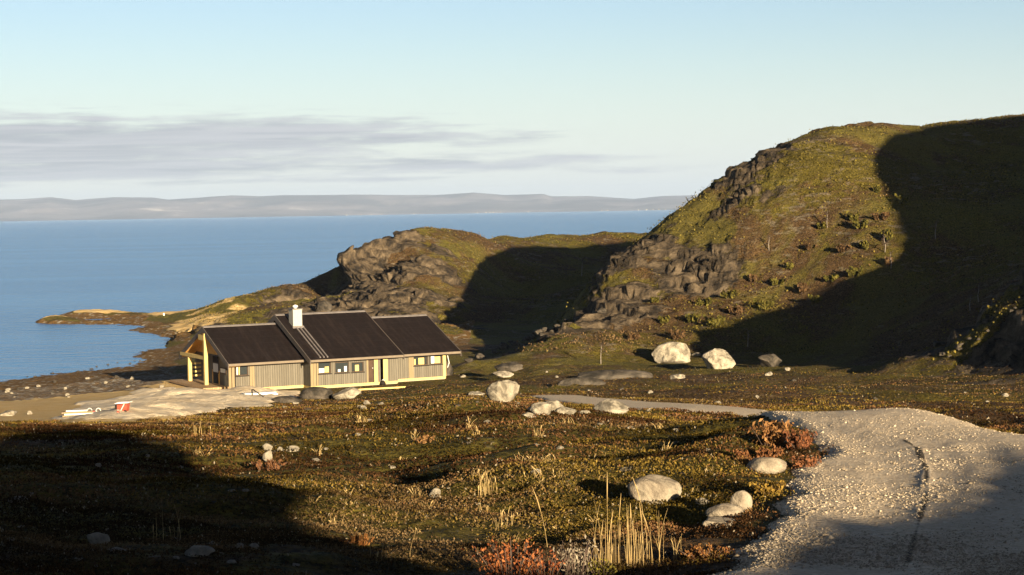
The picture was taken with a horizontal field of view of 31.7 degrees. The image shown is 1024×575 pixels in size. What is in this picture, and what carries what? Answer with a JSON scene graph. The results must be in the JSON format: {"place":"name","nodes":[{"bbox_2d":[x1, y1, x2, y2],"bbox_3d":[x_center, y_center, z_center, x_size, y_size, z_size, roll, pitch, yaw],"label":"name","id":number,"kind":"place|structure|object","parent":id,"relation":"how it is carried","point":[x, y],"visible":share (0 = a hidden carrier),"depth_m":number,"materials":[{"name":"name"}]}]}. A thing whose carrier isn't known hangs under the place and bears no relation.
{"place":"outdoors","nodes":[
{"label":"outdoors","id":0,"kind":"place"},
{"bbox_2d":[0,210,675,381],"bbox_3d":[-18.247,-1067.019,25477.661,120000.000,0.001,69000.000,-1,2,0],"label":"sea","id":1,"kind":"structure","parent":0,"point":[53,267],"depth_m":634.58,"materials":[{"name":"liquid"}]},
{"bbox_2d":[0,193,697,220],"bbox_3d":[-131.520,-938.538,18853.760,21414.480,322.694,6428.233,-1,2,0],"label":"hills","id":2,"kind":"structure","parent":0,"point":[43,209],"depth_m":17951.73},
{"bbox_2d":[0,114,1023,574],"bbox_3d":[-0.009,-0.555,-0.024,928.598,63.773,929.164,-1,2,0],"label":"ground","id":3,"kind":"structure","parent":0,"point":[688,264],"depth_m":167.07,"materials":[{"name":"plant"}]},
{"bbox_2d":[0,410,16,415],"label":"boulder","id":4,"kind":"object","parent":3,"relation":"on","point":[9,413],"visible":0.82,"depth_m":78.07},
{"bbox_2d":[87,532,109,543],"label":"boulder","id":5,"kind":"object","parent":3,"relation":"on","point":[96,538],"visible":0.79,"depth_m":14.75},
{"bbox_2d":[109,547,125,552],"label":"boulder","id":6,"kind":"object","parent":3,"relation":"on","point":[118,548],"visible":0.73,"depth_m":13.80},
{"bbox_2d":[153,505,180,541],"bbox_3d":[-3.171,2.175,16.543,0.176,0.426,0.235,0,3,20],"label":"grass tuft","id":7,"kind":"object","parent":3,"relation":"on","point":[169,528],"visible":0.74,"depth_m":16.54,"materials":[{"name":"plant"}]},
{"bbox_2d":[51,386,299,419],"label":"gravel yard","id":8,"kind":"structure","parent":3,"relation":"on","point":[162,401],"depth_m":86.67,"materials":[{"name":"gravel"}]},
{"bbox_2d":[62,409,93,416],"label":"lumber stack","id":9,"kind":"object","parent":8,"relation":"on","point":[74,412],"visible":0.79,"depth_m":68.87,"materials":[{"name":"brown wood"}]},
{"bbox_2d":[115,401,131,411],"bbox_3d":[-13.412,4.123,62.220,0.531,0.383,0.311,-1,2,10],"label":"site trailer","id":10,"kind":"object","parent":8,"relation":"on","point":[122,407],"visible":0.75,"depth_m":62.10,"materials":[{"name":"red paint"}]},
{"bbox_2d":[242,391,277,394],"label":"insulation stack","id":11,"kind":"object","parent":8,"relation":"on","point":[266,392],"visible":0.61,"depth_m":99.46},
{"bbox_2d":[272,396,301,402],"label":"boulder","id":12,"kind":"object","parent":8,"relation":"on","point":[285,399],"visible":0.91,"depth_m":89.87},
{"bbox_2d":[184,545,214,556],"bbox_3d":[-2.400,2.025,13.797,0.214,0.095,0.197,-3,3,-36],"label":"boulder","id":13,"kind":"object","parent":3,"relation":"on","point":[197,550],"visible":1,"depth_m":13.75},
{"bbox_2d":[192,448,211,455],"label":"grass tuft","id":14,"kind":"object","parent":3,"relation":"on","point":[198,452],"visible":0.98,"depth_m":29.58,"materials":[{"name":"plant"}]},
{"bbox_2d":[250,543,258,548],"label":"boulder","id":15,"kind":"object","parent":3,"relation":"on","point":[255,545],"visible":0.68,"depth_m":15.25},
{"bbox_2d":[262,443,272,450],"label":"boulder","id":16,"kind":"object","parent":3,"relation":"on","point":[267,446],"visible":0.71,"depth_m":32.57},
{"bbox_2d":[262,450,273,462],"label":"boulder","id":17,"kind":"object","parent":3,"relation":"on","point":[267,455],"visible":0.77,"depth_m":29.39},
{"bbox_2d":[251,458,288,470],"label":"shrub","id":18,"kind":"object","parent":3,"relation":"on","point":[270,465],"visible":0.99,"depth_m":28.50,"materials":[{"name":"red plant"}]},
{"bbox_2d":[286,445,299,451],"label":"boulder","id":19,"kind":"object","parent":3,"relation":"on","point":[295,448],"visible":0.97,"depth_m":32.74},
{"bbox_2d":[170,305,460,389],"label":"cabin","id":20,"kind":"object","parent":3,"relation":"on","point":[295,347],"visible":0.98,"depth_m":135.44,"materials":[{"name":"wood"}]},
{"bbox_2d":[213,356,218,383],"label":"dark door","id":21,"kind":"structure","parent":20,"relation":"in","point":[215,359],"depth_m":135.70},
{"bbox_2d":[299,387,332,399],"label":"boulder","id":22,"kind":"object","parent":3,"relation":"on","point":[320,393],"visible":0.81,"depth_m":99.06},
{"bbox_2d":[317,300,331,311],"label":"boulder","id":23,"kind":"object","parent":3,"relation":"on","point":[324,305],"visible":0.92,"depth_m":235.68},
{"bbox_2d":[332,387,360,398],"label":"boulder","id":24,"kind":"object","parent":3,"relation":"on","point":[350,392],"visible":0.9,"depth_m":98.82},
{"bbox_2d":[337,533,374,545],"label":"shrub","id":25,"kind":"object","parent":3,"relation":"on","point":[358,539],"visible":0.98,"depth_m":16.35,"materials":[{"name":"orange plant"}]},
{"bbox_2d":[359,386,405,393],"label":"timber plank","id":26,"kind":"object","parent":3,"relation":"on","point":[396,387],"visible":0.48,"depth_m":116.21,"materials":[{"name":"brown wood"}]},
{"bbox_2d":[376,542,412,561],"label":"grass tuft","id":27,"kind":"object","parent":3,"relation":"on","point":[392,554],"visible":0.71,"depth_m":14.68,"materials":[{"name":"plant"}]},
{"bbox_2d":[414,434,434,443],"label":"shrub","id":28,"kind":"object","parent":3,"relation":"on","point":[422,439],"visible":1,"depth_m":33.97,"materials":[{"name":"orange plant"}]},
{"bbox_2d":[429,488,440,497],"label":"boulder","id":29,"kind":"object","parent":3,"relation":"on","point":[434,491],"visible":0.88,"depth_m":22.11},
{"bbox_2d":[446,361,452,375],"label":"boulder","id":30,"kind":"object","parent":3,"relation":"on","point":[449,370],"visible":0.28,"depth_m":141.95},
{"bbox_2d":[464,358,472,362],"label":"scree block","id":31,"kind":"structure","parent":3,"relation":"on","point":[467,360],"depth_m":153.19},
{"bbox_2d":[468,391,484,394],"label":"boulder","id":32,"kind":"object","parent":3,"relation":"on","point":[474,393],"visible":0.83,"depth_m":89.91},
{"bbox_2d":[476,353,485,358],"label":"scree block","id":33,"kind":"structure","parent":3,"relation":"on","point":[479,355],"depth_m":181.04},
{"bbox_2d":[478,469,496,496],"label":"grass tuft","id":34,"kind":"object","parent":3,"relation":"on","point":[484,489],"visible":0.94,"depth_m":22.03,"materials":[{"name":"plant"}]},
{"bbox_2d":[461,536,543,574],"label":"shrub","id":35,"kind":"object","parent":3,"relation":"on","point":[498,567],"visible":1,"depth_m":13.86,"materials":[{"name":"red plant"}]},
{"bbox_2d":[486,380,519,401],"bbox_3d":[-0.303,3.059,52.717,0.902,0.729,0.675,-2,3,-28],"label":"boulder","id":36,"kind":"object","parent":3,"relation":"on","point":[504,390],"visible":0.94,"depth_m":52.47,"materials":[{"name":"stone"}]},
{"bbox_2d":[498,345,507,349],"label":"scree block","id":37,"kind":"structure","parent":3,"relation":"on","point":[501,347],"depth_m":191.38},
{"bbox_2d":[493,371,513,377],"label":"boulder","id":38,"kind":"object","parent":3,"relation":"on","point":[503,374],"visible":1,"depth_m":134.05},
{"bbox_2d":[493,507,513,528],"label":"grass tuft","id":39,"kind":"object","parent":3,"relation":"on","point":[505,515],"visible":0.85,"depth_m":19.33,"materials":[{"name":"plant"}]},
{"bbox_2d":[494,362,522,371],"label":"boulder","id":40,"kind":"object","parent":3,"relation":"on","point":[512,366],"visible":0.91,"depth_m":140.03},
{"bbox_2d":[0,352,1023,574],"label":"heath plants","id":41,"kind":"object","parent":3,"relation":"on","point":[289,417],"visible":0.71,"depth_m":22.87,"materials":[{"name":"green plant"}]},
{"bbox_2d":[521,336,530,340],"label":"scree block","id":42,"kind":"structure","parent":3,"relation":"on","point":[525,338],"depth_m":205.04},
{"bbox_2d":[522,412,536,417],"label":"boulder","id":43,"kind":"object","parent":3,"relation":"on","point":[527,414],"visible":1,"depth_m":42.36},
{"bbox_2d":[530,469,541,473],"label":"boulder","id":44,"kind":"object","parent":3,"relation":"on","point":[538,470],"visible":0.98,"depth_m":22.47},
{"bbox_2d":[534,329,543,334],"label":"scree block","id":45,"kind":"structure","parent":3,"relation":"on","point":[537,332],"depth_m":174.76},
{"bbox_2d":[527,402,551,414],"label":"boulder","id":46,"kind":"object","parent":3,"relation":"on","point":[541,407],"visible":0.91,"depth_m":42.67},
{"bbox_2d":[532,487,548,568],"bbox_3d":[0.236,2.011,14.879,0.130,0.735,0.009,-1,2,0],"label":"grass tuft","id":47,"kind":"object","parent":3,"relation":"on","point":[543,523],"visible":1,"depth_m":14.87,"materials":[{"name":"plant"}]},
{"bbox_2d":[515,545,565,574],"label":"shrub","id":48,"kind":"object","parent":3,"relation":"on","point":[540,570],"visible":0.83,"depth_m":14.27,"materials":[{"name":"red plant"}]},
{"bbox_2d":[544,400,563,409],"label":"boulder","id":49,"kind":"object","parent":3,"relation":"on","point":[556,404],"visible":0.39,"depth_m":46.27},
{"bbox_2d":[555,407,575,415],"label":"boulder","id":50,"kind":"object","parent":3,"relation":"on","point":[566,410],"visible":0.8,"depth_m":43.01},
{"bbox_2d":[553,535,598,574],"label":"shrub","id":51,"kind":"object","parent":3,"relation":"on","point":[580,563],"visible":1,"depth_m":14.36,"materials":[{"name":"grey plant"}]},
{"bbox_2d":[557,377,605,385],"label":"boulder","id":52,"kind":"object","parent":3,"relation":"on","point":[581,381],"visible":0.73,"depth_m":108.26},
{"bbox_2d":[597,342,604,363],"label":"birch tree","id":53,"kind":"object","parent":3,"relation":"on","point":[601,344],"visible":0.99,"depth_m":154.76,"materials":[{"name":"brown plant"}]},
{"bbox_2d":[585,558,617,574],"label":"shrub","id":54,"kind":"object","parent":3,"relation":"on","point":[604,570],"visible":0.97,"depth_m":14.53,"materials":[{"name":"green plant"}]},
{"bbox_2d":[597,308,606,312],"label":"scree block","id":55,"kind":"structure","parent":3,"relation":"on","point":[601,310],"depth_m":180.22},
{"bbox_2d":[184,114,1023,359],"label":"hillside scrub","id":56,"kind":"object","parent":3,"relation":"on","point":[749,302],"visible":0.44,"depth_m":186.91,"materials":[{"name":"green plant"}]},
{"bbox_2d":[607,479,607,559],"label":"grass tuft","id":57,"kind":"object","parent":3,"relation":"on","point":[607,524],"visible":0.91,"depth_m":15.24,"materials":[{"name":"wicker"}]},
{"bbox_2d":[593,399,628,413],"bbox_3d":[3.059,3.699,55.501,1.126,0.513,0.901,-1,2,0],"label":"boulder","id":58,"kind":"object","parent":3,"relation":"on","point":[612,406],"visible":0.81,"depth_m":55.33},
{"bbox_2d":[588,496,637,568],"bbox_3d":[0.840,2.075,15.110,0.421,0.664,0.323,-1,2,0],"label":"grass tuft","id":59,"kind":"object","parent":3,"relation":"on","point":[630,559],"visible":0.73,"depth_m":15.08,"materials":[{"name":"plant"}]},
{"bbox_2d":[576,370,652,379],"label":"boulder","id":60,"kind":"object","parent":3,"relation":"on","point":[608,374],"visible":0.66,"depth_m":123.96,"materials":[{"name":"stone"}]},
{"bbox_2d":[627,331,640,339],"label":"willow bush","id":61,"kind":"object","parent":3,"relation":"on","point":[631,336],"visible":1,"depth_m":169.39,"materials":[{"name":"brown plant"}]},
{"bbox_2d":[632,477,647,553],"bbox_3d":[1.110,2.014,15.601,0.130,0.762,0.009,-1,2,0],"label":"grass tuft","id":62,"kind":"object","parent":3,"relation":"on","point":[642,510],"visible":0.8,"depth_m":15.60,"materials":[{"name":"plant"}]},
{"bbox_2d":[628,502,667,566],"bbox_3d":[1.157,2.115,15.311,0.340,0.561,0.250,-1,2,0],"label":"grass tuft","id":63,"kind":"object","parent":3,"relation":"on","point":[646,542],"visible":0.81,"depth_m":15.28,"materials":[{"name":"plant"}]},
{"bbox_2d":[650,297,658,302],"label":"willow bush","id":64,"kind":"object","parent":3,"relation":"on","point":[654,299],"visible":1,"depth_m":179.73,"materials":[{"name":"green plant"}]},
{"bbox_2d":[628,474,681,504],"bbox_3d":[1.631,2.317,20.587,0.618,0.358,0.495,-1,2,0],"label":"boulder","id":65,"kind":"object","parent":3,"relation":"on","point":[651,487],"visible":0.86,"depth_m":20.41,"materials":[{"name":"stone"}]},
{"bbox_2d":[657,315,669,323],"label":"willow bush","id":66,"kind":"object","parent":3,"relation":"on","point":[665,319],"visible":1,"depth_m":174.45,"materials":[{"name":"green plant"}]},
{"bbox_2d":[651,342,690,362],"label":"boulder","id":67,"kind":"object","parent":3,"relation":"on","point":[672,352],"visible":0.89,"depth_m":160.31,"materials":[{"name":"stone"}]},
{"bbox_2d":[668,329,684,338],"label":"willow bush","id":68,"kind":"object","parent":3,"relation":"on","point":[675,334],"visible":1,"depth_m":168.44,"materials":[{"name":"brown plant"}]},
{"bbox_2d":[671,534,682,560],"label":"grass tuft","id":69,"kind":"object","parent":3,"relation":"on","point":[676,550],"visible":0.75,"depth_m":15.36,"materials":[{"name":"plant"}]},
{"bbox_2d":[670,374,684,378],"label":"boulder","id":70,"kind":"object","parent":3,"relation":"on","point":[679,376],"visible":0.93,"depth_m":121.26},
{"bbox_2d":[685,312,700,322],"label":"willow bush","id":71,"kind":"object","parent":3,"relation":"on","point":[693,318],"visible":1,"depth_m":173.62,"materials":[{"name":"green plant"}]},
{"bbox_2d":[691,352,700,355],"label":"boulder","id":72,"kind":"object","parent":3,"relation":"on","point":[696,354],"visible":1,"depth_m":164.41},
{"bbox_2d":[695,497,709,503],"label":"boulder","id":73,"kind":"object","parent":3,"relation":"on","point":[703,501],"visible":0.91,"depth_m":20.19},
{"bbox_2d":[695,297,711,305],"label":"willow bush","id":74,"kind":"object","parent":3,"relation":"on","point":[706,301],"visible":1,"depth_m":178.14,"materials":[{"name":"green plant"}]},
{"bbox_2d":[676,542,733,561],"bbox_3d":[1.628,2.241,15.121,0.424,0.178,0.324,0,3,24],"label":"shrub","id":75,"kind":"object","parent":3,"relation":"on","point":[700,553],"visible":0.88,"depth_m":15.11,"materials":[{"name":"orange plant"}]},
{"bbox_2d":[703,314,725,326],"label":"willow bush","id":76,"kind":"object","parent":3,"relation":"on","point":[717,321],"visible":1,"depth_m":171.06,"materials":[{"name":"green plant"}]},
{"bbox_2d":[701,348,735,368],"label":"boulder","id":77,"kind":"object","parent":3,"relation":"on","point":[715,358],"visible":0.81,"depth_m":137.00,"materials":[{"name":"stone"}]},
{"bbox_2d":[702,516,735,528],"bbox_3d":[2.053,2.332,17.857,0.337,0.103,0.270,-1,2,0],"label":"boulder","id":78,"kind":"object","parent":3,"relation":"on","point":[710,520],"visible":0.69,"depth_m":17.80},
{"bbox_2d":[705,503,744,517],"bbox_3d":[2.226,2.361,18.837,0.406,0.206,0.325,-1,2,0],"label":"boulder","id":79,"kind":"object","parent":3,"relation":"on","point":[724,510],"visible":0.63,"depth_m":18.74,"materials":[{"name":"stone"}]},
{"bbox_2d":[720,289,736,298],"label":"willow bush","id":80,"kind":"object","parent":3,"relation":"on","point":[731,294],"visible":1,"depth_m":179.29,"materials":[{"name":"green plant"}]},
{"bbox_2d":[728,305,742,314],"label":"willow bush","id":81,"kind":"object","parent":3,"relation":"on","point":[738,310],"visible":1,"depth_m":174.07,"materials":[{"name":"brown plant"}]},
{"bbox_2d":[730,490,752,511],"bbox_3d":[2.426,2.279,19.100,0.227,0.268,0.180,-2,3,-29],"label":"boulder","id":82,"kind":"object","parent":3,"relation":"on","point":[743,499],"visible":0.63,"depth_m":19.04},
{"bbox_2d":[747,273,757,281],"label":"willow bush","id":83,"kind":"object","parent":3,"relation":"on","point":[751,277],"visible":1,"depth_m":181.27,"materials":[{"name":"brown plant"}]},
{"bbox_2d":[725,445,784,460],"bbox_3d":[3.144,2.157,23.284,0.734,0.250,0.505,0,3,17],"label":"shrub","id":84,"kind":"object","parent":3,"relation":"on","point":[775,452],"visible":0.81,"depth_m":23.16,"materials":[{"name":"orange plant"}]},
{"bbox_2d":[753,298,774,310],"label":"willow bush","id":85,"kind":"object","parent":3,"relation":"on","point":[761,305],"visible":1,"depth_m":174.19,"materials":[{"name":"green plant"}]},
{"bbox_2d":[746,457,786,473],"bbox_3d":[3.189,2.237,22.581,0.498,0.247,0.398,-1,2,0],"label":"boulder","id":86,"kind":"object","parent":3,"relation":"on","point":[768,465],"visible":0.92,"depth_m":22.43,"materials":[{"name":"stone"}]},
{"bbox_2d":[749,478,785,497],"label":"shrub","id":87,"kind":"object","parent":3,"relation":"on","point":[769,488],"visible":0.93,"depth_m":20.09,"materials":[{"name":"yellow plant"}]},
{"bbox_2d":[758,354,781,366],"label":"boulder","id":88,"kind":"object","parent":3,"relation":"on","point":[770,360],"visible":0.92,"depth_m":137.60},
{"bbox_2d":[748,418,793,447],"bbox_3d":[3.976,2.229,27.406,0.620,0.470,0.547,1,3,33],"label":"shrub","id":89,"kind":"object","parent":3,"relation":"on","point":[773,436],"visible":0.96,"depth_m":27.29,"materials":[{"name":"orange plant"}]},
{"bbox_2d":[769,277,785,285],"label":"willow bush","id":90,"kind":"object","parent":3,"relation":"on","point":[774,282],"visible":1,"depth_m":179.43,"materials":[{"name":"green plant"}]},
{"bbox_2d":[784,262,793,269],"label":"willow bush","id":91,"kind":"object","parent":3,"relation":"on","point":[789,266],"visible":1,"depth_m":181.04,"materials":[{"name":"green plant"}]},
{"bbox_2d":[781,428,817,449],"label":"shrub","id":92,"kind":"object","parent":3,"relation":"on","point":[804,439],"visible":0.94,"depth_m":26.87,"materials":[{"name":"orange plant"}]},
{"bbox_2d":[797,282,807,293],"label":"willow bush","id":93,"kind":"object","parent":3,"relation":"on","point":[802,287],"visible":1,"depth_m":176.63,"materials":[{"name":"brown plant"}]},
{"bbox_2d":[788,455,821,468],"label":"shrub","id":94,"kind":"object","parent":3,"relation":"on","point":[800,463],"visible":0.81,"depth_m":22.95,"materials":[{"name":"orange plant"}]},
{"bbox_2d":[805,243,817,249],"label":"willow bush","id":95,"kind":"object","parent":3,"relation":"on","point":[808,246],"visible":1,"depth_m":182.04,"materials":[{"name":"brown plant"}]},
{"bbox_2d":[808,294,822,302],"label":"willow bush","id":96,"kind":"object","parent":3,"relation":"on","point":[817,298],"visible":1,"depth_m":173.22,"materials":[{"name":"green plant"}]},
{"bbox_2d":[816,221,826,228],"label":"willow bush","id":97,"kind":"object","parent":3,"relation":"on","point":[823,225],"visible":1,"depth_m":184.37,"materials":[{"name":"green plant"}]},
{"bbox_2d":[823,273,838,281],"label":"willow bush","id":98,"kind":"object","parent":3,"relation":"on","point":[829,278],"visible":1,"depth_m":176.23,"materials":[{"name":"green plant"}]},
{"bbox_2d":[836,243,851,252],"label":"willow bush","id":99,"kind":"object","parent":3,"relation":"on","point":[841,248],"visible":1,"depth_m":179.21,"materials":[{"name":"brown plant"}]},
{"bbox_2d":[846,210,859,219],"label":"willow bush","id":100,"kind":"object","parent":3,"relation":"on","point":[850,216],"visible":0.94,"depth_m":183.53,"materials":[{"name":"green plant"}]},
{"bbox_2d":[845,265,862,276],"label":"willow bush","id":101,"kind":"object","parent":3,"relation":"on","point":[853,271],"visible":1,"depth_m":174.78,"materials":[{"name":"green plant"}]},
{"bbox_2d":[852,218,868,228],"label":"willow bush","id":102,"kind":"object","parent":3,"relation":"on","point":[856,222],"visible":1,"depth_m":181.58,"materials":[{"name":"green plant"}]},
{"bbox_2d":[859,240,868,248],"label":"willow bush","id":103,"kind":"object","parent":3,"relation":"on","point":[865,244],"visible":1,"depth_m":178.07,"materials":[{"name":"green plant"}]},
{"bbox_2d":[873,185,881,192],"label":"willow bush","id":104,"kind":"object","parent":3,"relation":"on","point":[877,189],"visible":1,"depth_m":187.85,"materials":[{"name":"green plant"}]},
{"bbox_2d":[871,212,889,220],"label":"willow bush","id":105,"kind":"object","parent":3,"relation":"on","point":[884,216],"visible":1,"depth_m":181.61,"materials":[{"name":"brown plant"}]},
{"bbox_2d":[880,233,888,252],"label":"birch tree","id":106,"kind":"object","parent":3,"relation":"on","point":[884,242],"visible":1,"depth_m":176.38,"materials":[{"name":"white plant"}]},
{"bbox_2d":[881,228,893,240],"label":"willow bush","id":107,"kind":"object","parent":3,"relation":"on","point":[888,233],"visible":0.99,"depth_m":177.57,"materials":[{"name":"green plant"}]},
{"bbox_2d":[884,257,892,265],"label":"willow bush","id":108,"kind":"object","parent":3,"relation":"on","point":[887,261],"visible":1,"depth_m":173.96,"materials":[{"name":"brown plant"}]},
{"bbox_2d":[895,193,909,203],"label":"willow bush","id":109,"kind":"object","parent":3,"relation":"on","point":[898,199],"visible":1,"depth_m":184.65,"materials":[{"name":"green plant"}]},
{"bbox_2d":[974,282,982,301],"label":"birch tree","id":110,"kind":"object","parent":3,"relation":"on","point":[978,291],"visible":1,"depth_m":151.77,"materials":[{"name":"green plant"}]},
{"bbox_2d":[981,319,989,323],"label":"scree block","id":111,"kind":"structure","parent":3,"relation":"on","point":[984,321],"depth_m":123.65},
{"bbox_2d":[0,0,1023,199],"label":"sky","id":112,"kind":"structure","parent":0,"point":[162,99],"materials":[{"name":"blue"}]},
{"bbox_2d":[532,395,1023,574],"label":"gravel road","id":113,"kind":"structure","parent":0,"point":[1009,511],"depth_m":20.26,"materials":[{"name":"gravel"}]},
{"bbox_2d":[933,341,940,346],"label":"scree block","id":114,"kind":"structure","parent":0,"point":[936,343],"depth_m":141.53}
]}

